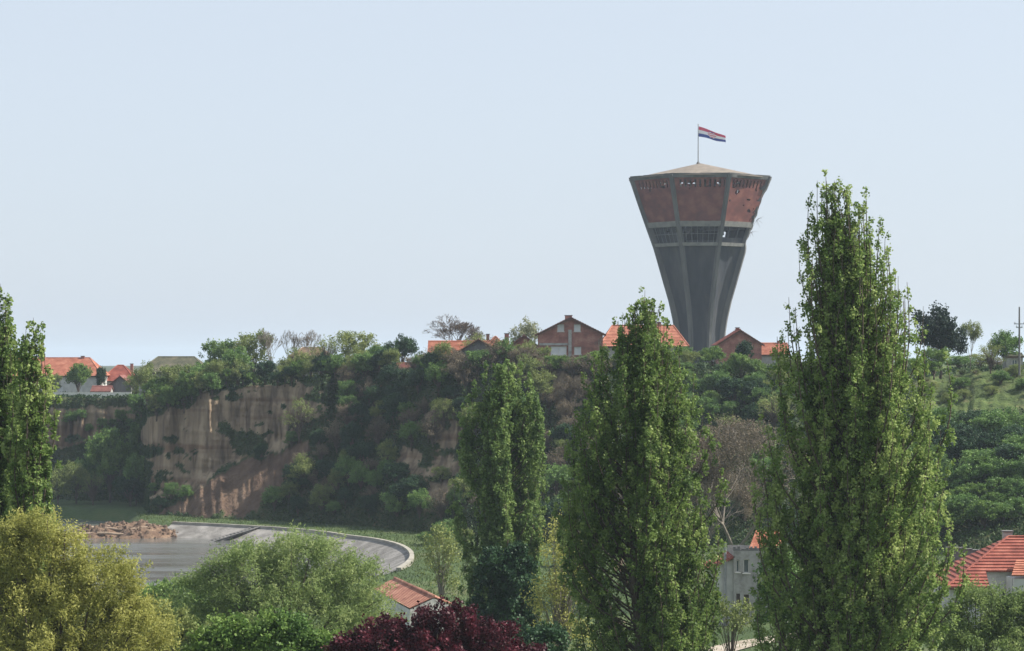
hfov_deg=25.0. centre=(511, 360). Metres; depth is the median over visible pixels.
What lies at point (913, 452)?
shrub
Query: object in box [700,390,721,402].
shrub
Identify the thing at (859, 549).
poplar tree
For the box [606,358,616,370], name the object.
shrub
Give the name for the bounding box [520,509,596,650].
yellow bush
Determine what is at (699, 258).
water tower
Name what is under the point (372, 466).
shrub
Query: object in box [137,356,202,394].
mossy roofed house
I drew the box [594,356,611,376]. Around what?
shrub
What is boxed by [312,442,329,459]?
shrub
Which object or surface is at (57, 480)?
tree
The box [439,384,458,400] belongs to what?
shrub
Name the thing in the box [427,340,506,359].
orange roofed house
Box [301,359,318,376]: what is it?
shrub
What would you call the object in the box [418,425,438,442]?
shrub
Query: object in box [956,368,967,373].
shrub
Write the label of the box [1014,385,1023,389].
shrub
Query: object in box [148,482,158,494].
shrub
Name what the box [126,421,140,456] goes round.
tree
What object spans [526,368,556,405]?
shrub
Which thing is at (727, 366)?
shrub
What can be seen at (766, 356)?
orange house
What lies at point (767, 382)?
shrub
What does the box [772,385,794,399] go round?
shrub
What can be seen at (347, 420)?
shrub
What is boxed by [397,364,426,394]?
shrub
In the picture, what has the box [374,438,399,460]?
shrub
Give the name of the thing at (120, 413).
shrub
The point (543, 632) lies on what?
dark bush
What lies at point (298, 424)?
tree
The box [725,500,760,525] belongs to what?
shrub
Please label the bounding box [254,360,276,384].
shrub
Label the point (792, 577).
roadside tree
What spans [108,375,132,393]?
gabled cottage
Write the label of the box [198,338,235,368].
tree
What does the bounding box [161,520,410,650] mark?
willow bush
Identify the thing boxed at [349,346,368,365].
shrub
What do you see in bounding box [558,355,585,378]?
shrub
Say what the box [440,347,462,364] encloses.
shrub
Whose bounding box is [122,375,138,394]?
shrub
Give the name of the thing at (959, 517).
shrub
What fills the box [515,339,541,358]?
bush
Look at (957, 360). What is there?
bush
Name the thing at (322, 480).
shrub
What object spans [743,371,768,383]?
shrub
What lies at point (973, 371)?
shrub
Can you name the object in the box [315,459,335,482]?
shrub
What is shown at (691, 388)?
shrub
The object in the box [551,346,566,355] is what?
window
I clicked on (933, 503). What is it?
shrub
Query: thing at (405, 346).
tree
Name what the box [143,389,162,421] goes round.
shrub
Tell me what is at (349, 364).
shrub
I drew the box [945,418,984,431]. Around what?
tree
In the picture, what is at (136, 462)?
tree
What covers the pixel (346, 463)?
shrub
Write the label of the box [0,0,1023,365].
sky
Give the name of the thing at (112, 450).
tree
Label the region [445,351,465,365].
shrub
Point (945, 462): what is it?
tree
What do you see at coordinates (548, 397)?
shrub
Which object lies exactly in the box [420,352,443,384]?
shrub
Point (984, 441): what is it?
tree
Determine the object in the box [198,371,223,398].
shrub
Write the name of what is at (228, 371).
shrub
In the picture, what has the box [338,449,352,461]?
shrub
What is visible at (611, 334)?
long orange house
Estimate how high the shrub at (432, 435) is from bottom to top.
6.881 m
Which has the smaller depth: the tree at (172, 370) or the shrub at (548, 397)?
the shrub at (548, 397)
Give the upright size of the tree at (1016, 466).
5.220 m
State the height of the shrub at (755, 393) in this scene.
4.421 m
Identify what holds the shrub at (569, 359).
on the hill
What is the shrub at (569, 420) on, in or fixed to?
on the hill
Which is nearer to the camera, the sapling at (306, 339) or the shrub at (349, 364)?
the shrub at (349, 364)
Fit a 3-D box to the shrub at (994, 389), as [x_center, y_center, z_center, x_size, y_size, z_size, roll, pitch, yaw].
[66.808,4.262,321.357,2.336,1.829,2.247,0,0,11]
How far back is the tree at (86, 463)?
432.49 m
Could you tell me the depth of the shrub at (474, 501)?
347.65 m
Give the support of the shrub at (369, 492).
on the hill
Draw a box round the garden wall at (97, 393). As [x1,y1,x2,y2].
[53,392,131,397]
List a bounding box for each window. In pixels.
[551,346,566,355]
[557,324,563,331]
[574,324,580,331]
[574,347,580,354]
[735,560,740,572]
[736,594,739,605]
[742,559,750,573]
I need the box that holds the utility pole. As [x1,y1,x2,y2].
[1014,307,1023,374]
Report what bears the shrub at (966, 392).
on the hill
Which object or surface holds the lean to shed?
on the hill
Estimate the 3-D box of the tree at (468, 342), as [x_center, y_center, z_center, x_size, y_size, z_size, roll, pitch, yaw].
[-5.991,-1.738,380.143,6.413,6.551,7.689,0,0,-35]
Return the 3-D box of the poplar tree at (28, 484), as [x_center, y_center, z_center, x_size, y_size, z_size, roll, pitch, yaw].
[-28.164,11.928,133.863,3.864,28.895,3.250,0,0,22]
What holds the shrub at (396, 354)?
on the hill
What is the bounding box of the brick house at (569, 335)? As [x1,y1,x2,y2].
[534,315,605,360]
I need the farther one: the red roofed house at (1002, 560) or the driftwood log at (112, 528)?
the driftwood log at (112, 528)
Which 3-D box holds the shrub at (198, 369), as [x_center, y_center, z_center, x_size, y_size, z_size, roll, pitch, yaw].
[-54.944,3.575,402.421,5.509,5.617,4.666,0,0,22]
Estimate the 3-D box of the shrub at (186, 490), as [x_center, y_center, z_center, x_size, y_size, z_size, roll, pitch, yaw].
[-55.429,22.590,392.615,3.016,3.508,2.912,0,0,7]
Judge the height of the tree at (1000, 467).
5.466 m
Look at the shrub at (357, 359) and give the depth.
393.79 m
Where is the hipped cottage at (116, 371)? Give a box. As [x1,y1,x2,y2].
[107,364,134,384]
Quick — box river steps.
[207,526,259,540]
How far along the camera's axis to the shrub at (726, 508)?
313.28 m
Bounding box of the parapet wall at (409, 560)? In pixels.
[172,521,413,571]
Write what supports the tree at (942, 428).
on the hill
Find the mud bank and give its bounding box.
[69,521,176,538]
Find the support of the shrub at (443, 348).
on the hill
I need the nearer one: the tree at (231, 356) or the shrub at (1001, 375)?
the shrub at (1001, 375)
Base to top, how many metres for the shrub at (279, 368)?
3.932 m
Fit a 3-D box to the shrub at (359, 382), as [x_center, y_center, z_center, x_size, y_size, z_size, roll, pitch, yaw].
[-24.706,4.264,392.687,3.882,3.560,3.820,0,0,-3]
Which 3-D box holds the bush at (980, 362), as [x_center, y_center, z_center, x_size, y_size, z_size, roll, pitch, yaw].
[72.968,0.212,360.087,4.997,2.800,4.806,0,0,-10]
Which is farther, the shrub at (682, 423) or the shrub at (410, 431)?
the shrub at (410, 431)
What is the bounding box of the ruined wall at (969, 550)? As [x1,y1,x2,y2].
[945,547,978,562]
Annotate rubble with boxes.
[73,519,177,538]
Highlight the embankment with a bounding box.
[167,524,408,574]
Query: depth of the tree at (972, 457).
287.00 m
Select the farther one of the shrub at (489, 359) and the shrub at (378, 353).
the shrub at (378, 353)
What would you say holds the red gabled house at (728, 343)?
on the hill
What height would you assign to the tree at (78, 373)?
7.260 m
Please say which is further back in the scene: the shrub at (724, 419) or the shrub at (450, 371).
the shrub at (450, 371)
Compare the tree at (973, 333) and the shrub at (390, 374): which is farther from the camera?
the shrub at (390, 374)
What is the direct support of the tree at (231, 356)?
on the hill
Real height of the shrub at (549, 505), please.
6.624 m
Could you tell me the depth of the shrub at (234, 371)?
400.49 m
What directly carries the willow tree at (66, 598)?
on the lowland
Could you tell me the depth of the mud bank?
365.79 m
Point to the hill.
(237, 489)
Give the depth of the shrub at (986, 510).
274.01 m
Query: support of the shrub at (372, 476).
on the hill
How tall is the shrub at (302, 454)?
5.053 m
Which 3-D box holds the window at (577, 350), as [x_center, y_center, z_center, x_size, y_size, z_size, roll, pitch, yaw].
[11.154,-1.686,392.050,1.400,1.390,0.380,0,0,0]
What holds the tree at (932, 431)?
on the hill
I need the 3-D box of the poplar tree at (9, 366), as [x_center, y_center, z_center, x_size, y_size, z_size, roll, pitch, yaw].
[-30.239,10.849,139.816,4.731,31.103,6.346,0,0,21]
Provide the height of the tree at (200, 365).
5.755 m
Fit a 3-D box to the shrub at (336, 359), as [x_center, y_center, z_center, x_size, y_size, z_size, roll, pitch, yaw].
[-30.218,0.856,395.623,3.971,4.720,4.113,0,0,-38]
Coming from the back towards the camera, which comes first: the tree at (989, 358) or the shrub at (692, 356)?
the shrub at (692, 356)
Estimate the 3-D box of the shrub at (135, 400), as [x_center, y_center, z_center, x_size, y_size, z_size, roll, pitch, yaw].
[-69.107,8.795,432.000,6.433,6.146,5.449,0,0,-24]
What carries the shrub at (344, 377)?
on the hill
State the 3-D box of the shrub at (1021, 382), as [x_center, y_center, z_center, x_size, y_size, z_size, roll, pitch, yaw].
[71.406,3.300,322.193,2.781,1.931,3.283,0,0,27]
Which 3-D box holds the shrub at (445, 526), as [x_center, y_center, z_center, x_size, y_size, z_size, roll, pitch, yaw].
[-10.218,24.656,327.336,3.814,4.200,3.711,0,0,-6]
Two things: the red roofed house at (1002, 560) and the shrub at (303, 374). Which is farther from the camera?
the shrub at (303, 374)
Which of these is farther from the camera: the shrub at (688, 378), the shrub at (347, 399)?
the shrub at (347, 399)
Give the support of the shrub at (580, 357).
on the hill
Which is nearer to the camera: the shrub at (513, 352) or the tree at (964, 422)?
the tree at (964, 422)
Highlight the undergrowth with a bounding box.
[24,360,1023,555]
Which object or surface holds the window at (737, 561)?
in the ruined house at (735, 581)
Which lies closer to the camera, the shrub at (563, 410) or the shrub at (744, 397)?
the shrub at (744, 397)
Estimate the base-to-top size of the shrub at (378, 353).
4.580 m
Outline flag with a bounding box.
[699,127,725,141]
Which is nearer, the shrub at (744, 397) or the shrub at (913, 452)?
the shrub at (913, 452)
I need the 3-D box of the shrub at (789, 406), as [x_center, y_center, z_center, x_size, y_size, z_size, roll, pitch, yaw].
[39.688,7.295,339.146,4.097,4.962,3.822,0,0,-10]
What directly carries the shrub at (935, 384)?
on the hill
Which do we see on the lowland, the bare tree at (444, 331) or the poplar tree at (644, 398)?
the poplar tree at (644, 398)
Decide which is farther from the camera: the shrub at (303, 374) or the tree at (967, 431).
the shrub at (303, 374)
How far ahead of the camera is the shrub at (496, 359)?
369.10 m
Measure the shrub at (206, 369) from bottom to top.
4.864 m
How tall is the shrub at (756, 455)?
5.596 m
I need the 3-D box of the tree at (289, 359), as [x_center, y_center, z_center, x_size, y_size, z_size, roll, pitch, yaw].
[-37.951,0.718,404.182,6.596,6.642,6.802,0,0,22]
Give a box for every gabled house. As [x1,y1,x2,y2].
[458,338,501,365]
[504,333,537,362]
[711,327,764,363]
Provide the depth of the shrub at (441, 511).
351.84 m
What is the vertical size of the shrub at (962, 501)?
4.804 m
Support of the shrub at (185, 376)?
on the hill
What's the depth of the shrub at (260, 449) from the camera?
390.46 m
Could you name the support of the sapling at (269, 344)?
on the hill
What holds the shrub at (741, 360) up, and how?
on the hill
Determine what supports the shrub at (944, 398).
on the hill
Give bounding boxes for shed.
[90,385,113,391]
[379,362,409,370]
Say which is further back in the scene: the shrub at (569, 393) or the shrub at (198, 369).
the shrub at (198, 369)
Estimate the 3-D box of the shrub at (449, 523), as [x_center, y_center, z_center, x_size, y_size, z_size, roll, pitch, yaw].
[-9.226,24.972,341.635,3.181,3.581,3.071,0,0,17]
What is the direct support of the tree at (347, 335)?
on the hill
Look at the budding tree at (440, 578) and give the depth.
235.82 m
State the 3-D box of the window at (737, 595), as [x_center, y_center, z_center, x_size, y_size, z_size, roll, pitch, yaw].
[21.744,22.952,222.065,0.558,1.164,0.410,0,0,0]
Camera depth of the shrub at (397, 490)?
358.34 m
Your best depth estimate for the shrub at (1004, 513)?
274.88 m
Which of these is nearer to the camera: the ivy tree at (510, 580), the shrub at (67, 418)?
the ivy tree at (510, 580)
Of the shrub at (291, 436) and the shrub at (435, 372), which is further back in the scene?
the shrub at (291, 436)
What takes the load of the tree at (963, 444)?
on the hill
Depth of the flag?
619.54 m
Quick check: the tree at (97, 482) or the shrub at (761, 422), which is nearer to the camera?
the shrub at (761, 422)
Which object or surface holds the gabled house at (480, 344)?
on the hill
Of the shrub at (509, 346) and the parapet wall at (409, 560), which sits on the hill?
the shrub at (509, 346)
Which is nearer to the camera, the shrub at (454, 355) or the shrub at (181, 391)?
the shrub at (454, 355)
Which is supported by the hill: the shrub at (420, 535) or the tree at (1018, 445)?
the tree at (1018, 445)
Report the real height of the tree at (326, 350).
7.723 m
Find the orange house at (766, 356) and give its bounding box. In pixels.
[761,341,788,363]
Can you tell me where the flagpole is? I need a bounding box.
[696,124,699,163]
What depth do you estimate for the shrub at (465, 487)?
351.41 m
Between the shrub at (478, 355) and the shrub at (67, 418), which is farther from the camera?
the shrub at (67, 418)
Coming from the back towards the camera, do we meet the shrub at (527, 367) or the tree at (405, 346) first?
the tree at (405, 346)
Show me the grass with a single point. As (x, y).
(267, 523)
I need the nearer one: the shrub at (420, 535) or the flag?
the shrub at (420, 535)
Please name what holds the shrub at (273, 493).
on the hill
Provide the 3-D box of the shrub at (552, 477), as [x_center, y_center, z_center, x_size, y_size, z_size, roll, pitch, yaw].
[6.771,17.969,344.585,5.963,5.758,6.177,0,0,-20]
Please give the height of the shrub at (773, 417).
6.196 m
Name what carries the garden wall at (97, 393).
on the hill
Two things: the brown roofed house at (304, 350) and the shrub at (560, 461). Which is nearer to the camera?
the shrub at (560, 461)
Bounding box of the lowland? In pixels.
[42,498,1005,650]
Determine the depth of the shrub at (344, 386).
390.89 m
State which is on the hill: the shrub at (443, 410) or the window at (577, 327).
the shrub at (443, 410)
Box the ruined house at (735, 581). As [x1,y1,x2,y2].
[705,531,780,625]
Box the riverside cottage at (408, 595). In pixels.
[373,576,458,629]
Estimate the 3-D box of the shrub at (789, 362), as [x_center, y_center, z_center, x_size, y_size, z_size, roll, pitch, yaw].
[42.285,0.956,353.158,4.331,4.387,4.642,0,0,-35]
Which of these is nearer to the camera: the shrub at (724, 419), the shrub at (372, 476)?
the shrub at (724, 419)
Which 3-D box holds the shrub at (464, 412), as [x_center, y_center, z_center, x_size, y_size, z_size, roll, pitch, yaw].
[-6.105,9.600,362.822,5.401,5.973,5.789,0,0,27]
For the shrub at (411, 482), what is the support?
on the hill
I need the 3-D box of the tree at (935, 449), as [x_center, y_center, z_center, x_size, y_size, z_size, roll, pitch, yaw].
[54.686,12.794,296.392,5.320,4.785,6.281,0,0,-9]
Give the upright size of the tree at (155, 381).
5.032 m
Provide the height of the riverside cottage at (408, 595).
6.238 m
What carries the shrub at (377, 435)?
on the hill
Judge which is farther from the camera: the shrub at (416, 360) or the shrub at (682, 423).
the shrub at (416, 360)
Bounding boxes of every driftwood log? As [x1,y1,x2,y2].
[97,531,141,534]
[103,525,122,530]
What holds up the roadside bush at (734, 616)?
on the lowland
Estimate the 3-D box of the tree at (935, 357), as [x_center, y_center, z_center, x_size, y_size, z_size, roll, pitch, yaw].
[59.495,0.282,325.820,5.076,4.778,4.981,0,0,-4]
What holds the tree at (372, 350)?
on the hill
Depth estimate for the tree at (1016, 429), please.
295.47 m
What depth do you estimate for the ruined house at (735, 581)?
222.00 m
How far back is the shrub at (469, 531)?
323.86 m
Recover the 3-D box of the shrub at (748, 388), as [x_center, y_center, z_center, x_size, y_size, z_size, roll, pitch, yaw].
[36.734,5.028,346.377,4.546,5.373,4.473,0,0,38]
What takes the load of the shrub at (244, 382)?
on the hill
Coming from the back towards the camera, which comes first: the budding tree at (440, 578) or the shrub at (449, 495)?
the shrub at (449, 495)
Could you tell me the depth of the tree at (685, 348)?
370.87 m
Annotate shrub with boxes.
[62,410,76,428]
[72,408,87,422]
[84,423,93,432]
[96,418,109,429]
[109,418,117,426]
[114,409,127,423]
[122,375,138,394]
[126,393,145,417]
[143,377,168,394]
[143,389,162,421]
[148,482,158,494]
[150,382,167,395]
[150,496,168,511]
[156,384,179,411]
[160,481,179,501]
[167,377,180,404]
[171,381,196,413]
[174,605,347,650]
[176,370,206,402]
[178,484,193,500]
[181,365,204,386]
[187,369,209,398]
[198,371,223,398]
[199,367,218,388]
[203,358,232,379]
[217,368,236,387]
[226,358,250,385]
[236,366,251,385]
[243,371,261,385]
[253,442,269,463]
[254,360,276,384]
[260,485,287,510]
[269,370,286,387]
[275,364,291,386]
[277,363,302,385]
[279,480,299,504]
[281,461,314,492]
[283,359,307,381]
[284,430,297,447]
[292,450,315,465]
[294,359,308,377]
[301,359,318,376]
[308,428,328,447]
[308,483,334,514]
[310,351,330,375]
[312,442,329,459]
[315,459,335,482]
[316,359,336,373]
[317,477,338,504]
[322,419,343,452]
[324,500,342,517]
[326,353,345,379]
[326,469,347,491]
[333,454,363,485]
[334,365,360,386]
[335,379,357,397]
[335,401,363,424]
[336,394,360,410]
[337,355,355,374]
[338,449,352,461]
[347,401,375,426]
[347,463,373,492]
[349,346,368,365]
[350,351,374,375]
[352,376,380,404]
[355,376,375,389]
[358,457,378,469]
[359,484,379,496]
[362,384,383,406]
[363,470,384,488]
[365,354,384,374]
[365,415,392,446]
[369,400,386,421]
[374,360,405,386]
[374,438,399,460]
[375,348,398,368]
[377,347,402,365]
[377,459,396,477]
[379,391,408,423]
[379,490,410,519]
[380,461,410,484]
[388,483,412,514]
[396,407,422,423]
[396,419,422,450]
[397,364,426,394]
[397,401,415,419]
[399,474,429,494]
[404,354,420,370]
[407,488,432,519]
[411,353,425,366]
[415,408,446,450]
[416,531,433,544]
[417,345,437,359]
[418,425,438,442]
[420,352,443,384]
[423,488,452,518]
[424,360,451,395]
[427,520,452,540]
[428,397,456,431]
[431,340,452,363]
[431,466,451,484]
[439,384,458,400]
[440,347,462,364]
[440,359,471,385]
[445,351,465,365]
[445,486,470,504]
[445,518,459,536]
[448,475,476,509]
[450,397,465,411]
[452,353,478,388]
[454,529,474,544]
[456,404,481,437]
[460,349,491,374]
[469,495,480,511]
[481,348,496,374]
[485,336,511,363]
[492,337,516,361]
[505,348,524,366]
[508,352,544,389]
[519,345,544,361]
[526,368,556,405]
[531,356,552,374]
[535,497,569,537]
[537,346,551,357]
[538,462,571,494]
[539,386,560,414]
[540,356,558,368]
[541,445,570,471]
[544,430,555,451]
[546,354,567,372]
[548,423,573,445]
[549,438,575,455]
[552,493,572,506]
[554,396,580,421]
[554,414,579,437]
[556,374,579,401]
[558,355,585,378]
[565,357,583,368]
[572,378,591,406]
[575,352,595,380]
[577,355,589,363]
[585,350,605,360]
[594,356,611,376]
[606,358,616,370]
[676,391,700,409]
[677,361,694,369]
[679,369,699,383]
[679,384,702,398]
[679,419,698,430]
[680,349,701,363]
[691,377,712,394]
[696,396,722,418]
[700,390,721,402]
[704,369,732,393]
[708,497,734,524]
[713,377,748,405]
[713,411,746,434]
[718,400,740,416]
[719,358,741,376]
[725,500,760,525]
[727,450,756,477]
[728,352,754,377]
[736,383,751,406]
[738,401,766,421]
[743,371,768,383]
[743,377,772,402]
[746,358,766,373]
[746,387,771,403]
[746,456,785,489]
[749,420,771,437]
[753,440,781,460]
[755,399,771,420]
[757,392,795,429]
[760,380,772,394]
[768,364,795,386]
[771,395,795,425]
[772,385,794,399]
[779,353,801,375]
[901,444,925,469]
[919,498,946,511]
[926,381,939,390]
[929,478,957,496]
[929,506,967,531]
[938,392,950,401]
[944,486,978,498]
[944,492,977,526]
[947,377,971,389]
[955,388,972,398]
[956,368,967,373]
[963,482,993,500]
[963,499,1005,529]
[969,368,981,373]
[979,492,1009,503]
[984,385,999,394]
[985,476,1018,497]
[988,501,1020,524]
[990,370,1014,384]
[999,476,1023,497]
[1000,470,1023,484]
[1003,367,1017,376]
[1003,495,1023,518]
[1006,364,1023,376]
[1014,378,1023,387]
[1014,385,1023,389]
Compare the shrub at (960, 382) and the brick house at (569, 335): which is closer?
the shrub at (960, 382)
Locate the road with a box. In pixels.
[705,635,777,650]
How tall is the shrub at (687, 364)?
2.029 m
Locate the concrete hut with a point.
(1012, 359)
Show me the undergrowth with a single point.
(144, 501)
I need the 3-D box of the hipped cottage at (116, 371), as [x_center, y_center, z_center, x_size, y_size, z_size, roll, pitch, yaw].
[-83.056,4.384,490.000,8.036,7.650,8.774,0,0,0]
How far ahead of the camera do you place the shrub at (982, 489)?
281.99 m
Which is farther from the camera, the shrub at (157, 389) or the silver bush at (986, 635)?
the shrub at (157, 389)
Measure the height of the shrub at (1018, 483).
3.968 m
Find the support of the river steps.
on the embankment
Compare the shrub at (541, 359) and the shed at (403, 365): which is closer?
the shrub at (541, 359)
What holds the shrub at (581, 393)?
on the hill
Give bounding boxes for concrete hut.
[1001,352,1023,368]
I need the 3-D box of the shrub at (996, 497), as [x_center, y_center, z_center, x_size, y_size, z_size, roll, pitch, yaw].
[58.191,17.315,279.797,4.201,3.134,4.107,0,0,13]
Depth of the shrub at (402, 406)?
375.03 m
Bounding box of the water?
[40,519,394,592]
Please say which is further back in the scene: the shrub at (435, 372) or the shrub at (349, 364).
the shrub at (349, 364)
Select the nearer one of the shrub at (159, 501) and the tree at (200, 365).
the shrub at (159, 501)
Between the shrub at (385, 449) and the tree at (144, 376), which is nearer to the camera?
the shrub at (385, 449)
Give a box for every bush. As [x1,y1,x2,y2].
[127,595,222,650]
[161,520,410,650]
[435,352,461,366]
[498,348,522,363]
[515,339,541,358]
[516,620,570,650]
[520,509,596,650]
[707,591,755,650]
[907,357,915,370]
[909,574,1023,650]
[942,355,975,367]
[966,353,995,367]
[993,357,1002,366]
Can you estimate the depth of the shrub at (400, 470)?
365.22 m
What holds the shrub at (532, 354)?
on the hill
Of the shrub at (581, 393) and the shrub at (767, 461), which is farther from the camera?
the shrub at (581, 393)
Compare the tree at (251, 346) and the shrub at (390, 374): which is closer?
the shrub at (390, 374)
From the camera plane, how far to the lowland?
335.73 m
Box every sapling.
[257,330,280,370]
[280,330,302,379]
[299,330,320,373]
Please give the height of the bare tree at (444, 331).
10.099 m
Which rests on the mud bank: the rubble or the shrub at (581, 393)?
the rubble
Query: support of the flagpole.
on the water tower
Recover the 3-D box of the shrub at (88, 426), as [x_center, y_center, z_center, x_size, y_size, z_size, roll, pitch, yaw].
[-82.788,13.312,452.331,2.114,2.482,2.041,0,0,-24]
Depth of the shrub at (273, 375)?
397.89 m
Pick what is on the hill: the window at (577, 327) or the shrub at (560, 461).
the shrub at (560, 461)
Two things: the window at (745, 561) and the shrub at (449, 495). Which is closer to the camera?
the window at (745, 561)
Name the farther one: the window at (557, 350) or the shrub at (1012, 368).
the window at (557, 350)
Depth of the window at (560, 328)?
392.24 m
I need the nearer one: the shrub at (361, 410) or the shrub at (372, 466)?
the shrub at (372, 466)
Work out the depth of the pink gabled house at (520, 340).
398.00 m
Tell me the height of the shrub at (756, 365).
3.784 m
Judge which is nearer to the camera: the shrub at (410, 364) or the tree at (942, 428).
the tree at (942, 428)
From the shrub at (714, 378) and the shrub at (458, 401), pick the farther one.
the shrub at (458, 401)
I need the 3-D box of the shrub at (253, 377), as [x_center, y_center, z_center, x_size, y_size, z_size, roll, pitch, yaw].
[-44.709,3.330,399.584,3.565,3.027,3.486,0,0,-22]
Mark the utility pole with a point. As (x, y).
(1018, 323)
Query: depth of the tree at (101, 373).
473.48 m
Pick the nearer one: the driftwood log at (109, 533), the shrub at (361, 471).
the driftwood log at (109, 533)
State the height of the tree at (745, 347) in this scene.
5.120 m
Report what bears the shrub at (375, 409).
on the hill
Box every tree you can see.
[0,284,50,640]
[0,318,62,634]
[0,502,183,650]
[46,374,62,391]
[47,463,71,504]
[59,459,91,503]
[64,363,92,391]
[75,451,106,498]
[77,470,106,504]
[84,426,133,502]
[95,365,107,384]
[121,452,144,504]
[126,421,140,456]
[127,359,158,408]
[137,376,171,393]
[152,363,195,384]
[187,361,211,371]
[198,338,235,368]
[221,346,254,370]
[232,328,274,372]
[276,347,313,381]
[280,397,315,442]
[285,452,316,486]
[307,335,347,367]
[321,594,550,650]
[326,330,380,368]
[366,344,386,353]
[383,333,423,361]
[414,521,469,596]
[422,314,484,339]
[445,358,550,629]
[458,331,488,350]
[466,540,543,649]
[509,314,541,343]
[551,286,730,650]
[656,413,815,544]
[672,346,693,360]
[674,465,765,576]
[698,345,726,367]
[735,339,754,357]
[748,169,970,650]
[751,547,811,650]
[911,300,969,378]
[912,406,959,430]
[918,346,952,379]
[925,420,951,446]
[929,454,955,478]
[930,442,953,460]
[931,417,972,444]
[937,462,985,488]
[938,434,977,468]
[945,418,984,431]
[951,447,1005,484]
[955,425,985,457]
[957,409,988,433]
[960,319,982,372]
[968,408,1014,433]
[971,454,1013,487]
[974,426,1010,450]
[976,342,1007,373]
[986,443,1023,476]
[987,329,1023,361]
[990,406,1023,424]
[995,432,1023,445]
[997,424,1023,437]
[1004,411,1023,426]
[1006,452,1023,477]
[1009,442,1023,461]
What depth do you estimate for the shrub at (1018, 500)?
275.28 m
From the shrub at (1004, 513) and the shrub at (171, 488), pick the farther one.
the shrub at (171, 488)
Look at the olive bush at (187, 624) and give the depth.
149.55 m
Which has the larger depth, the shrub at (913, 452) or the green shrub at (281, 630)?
the shrub at (913, 452)
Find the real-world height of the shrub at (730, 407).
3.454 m
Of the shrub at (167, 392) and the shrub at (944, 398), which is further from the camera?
the shrub at (167, 392)
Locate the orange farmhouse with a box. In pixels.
[13,356,109,392]
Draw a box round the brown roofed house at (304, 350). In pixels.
[288,347,323,374]
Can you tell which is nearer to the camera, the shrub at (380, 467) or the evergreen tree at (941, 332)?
the evergreen tree at (941, 332)
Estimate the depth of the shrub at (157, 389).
403.27 m
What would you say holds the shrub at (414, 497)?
on the hill
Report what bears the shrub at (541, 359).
on the hill
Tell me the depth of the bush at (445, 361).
372.52 m
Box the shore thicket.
[133,574,221,615]
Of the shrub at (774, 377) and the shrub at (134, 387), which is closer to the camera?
the shrub at (774, 377)
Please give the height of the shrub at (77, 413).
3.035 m
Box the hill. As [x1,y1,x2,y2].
[4,362,1023,553]
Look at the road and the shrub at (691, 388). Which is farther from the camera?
the shrub at (691, 388)
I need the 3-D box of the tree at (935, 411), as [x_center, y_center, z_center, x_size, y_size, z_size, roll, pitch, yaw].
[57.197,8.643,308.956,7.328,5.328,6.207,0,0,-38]
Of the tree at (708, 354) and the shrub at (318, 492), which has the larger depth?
the shrub at (318, 492)
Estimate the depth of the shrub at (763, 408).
341.83 m
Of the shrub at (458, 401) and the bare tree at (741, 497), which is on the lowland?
the bare tree at (741, 497)
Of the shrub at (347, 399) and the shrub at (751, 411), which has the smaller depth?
the shrub at (751, 411)
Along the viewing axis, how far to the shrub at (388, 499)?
358.46 m
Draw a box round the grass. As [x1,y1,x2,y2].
[68,511,944,650]
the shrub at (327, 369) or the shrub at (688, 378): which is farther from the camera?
the shrub at (327, 369)
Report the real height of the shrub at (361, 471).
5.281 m
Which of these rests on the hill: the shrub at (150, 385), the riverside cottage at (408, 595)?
the shrub at (150, 385)
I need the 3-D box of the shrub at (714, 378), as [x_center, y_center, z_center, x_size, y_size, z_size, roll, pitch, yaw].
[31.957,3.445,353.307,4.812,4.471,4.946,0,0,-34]
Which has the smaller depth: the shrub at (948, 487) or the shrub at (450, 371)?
the shrub at (948, 487)
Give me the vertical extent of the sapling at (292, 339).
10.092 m
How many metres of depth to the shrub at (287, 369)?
397.48 m
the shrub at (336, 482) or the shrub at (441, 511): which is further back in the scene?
the shrub at (336, 482)
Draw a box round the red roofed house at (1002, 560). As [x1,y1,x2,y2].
[927,530,1023,627]
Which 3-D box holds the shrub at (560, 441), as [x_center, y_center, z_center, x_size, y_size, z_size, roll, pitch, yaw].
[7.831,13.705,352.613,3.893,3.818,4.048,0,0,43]
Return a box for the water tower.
[629,163,771,363]
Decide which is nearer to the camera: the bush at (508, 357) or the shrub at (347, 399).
the bush at (508, 357)
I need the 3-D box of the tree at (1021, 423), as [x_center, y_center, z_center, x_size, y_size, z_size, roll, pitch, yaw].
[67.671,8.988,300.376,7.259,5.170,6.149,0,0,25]
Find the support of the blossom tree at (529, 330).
on the hill
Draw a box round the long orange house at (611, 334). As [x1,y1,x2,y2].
[603,322,689,357]
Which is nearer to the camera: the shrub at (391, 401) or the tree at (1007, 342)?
the tree at (1007, 342)
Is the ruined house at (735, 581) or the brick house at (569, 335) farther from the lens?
the brick house at (569, 335)
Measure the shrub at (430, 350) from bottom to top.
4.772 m
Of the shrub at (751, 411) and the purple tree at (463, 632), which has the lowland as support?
the purple tree at (463, 632)
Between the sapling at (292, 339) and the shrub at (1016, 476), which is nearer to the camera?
the shrub at (1016, 476)
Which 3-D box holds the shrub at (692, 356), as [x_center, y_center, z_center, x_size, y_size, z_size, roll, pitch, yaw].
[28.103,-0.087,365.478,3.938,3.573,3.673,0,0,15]
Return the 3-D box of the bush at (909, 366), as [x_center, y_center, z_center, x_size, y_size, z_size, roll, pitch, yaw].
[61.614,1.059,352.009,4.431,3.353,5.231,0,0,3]
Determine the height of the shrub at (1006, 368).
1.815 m
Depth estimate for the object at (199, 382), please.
399.06 m

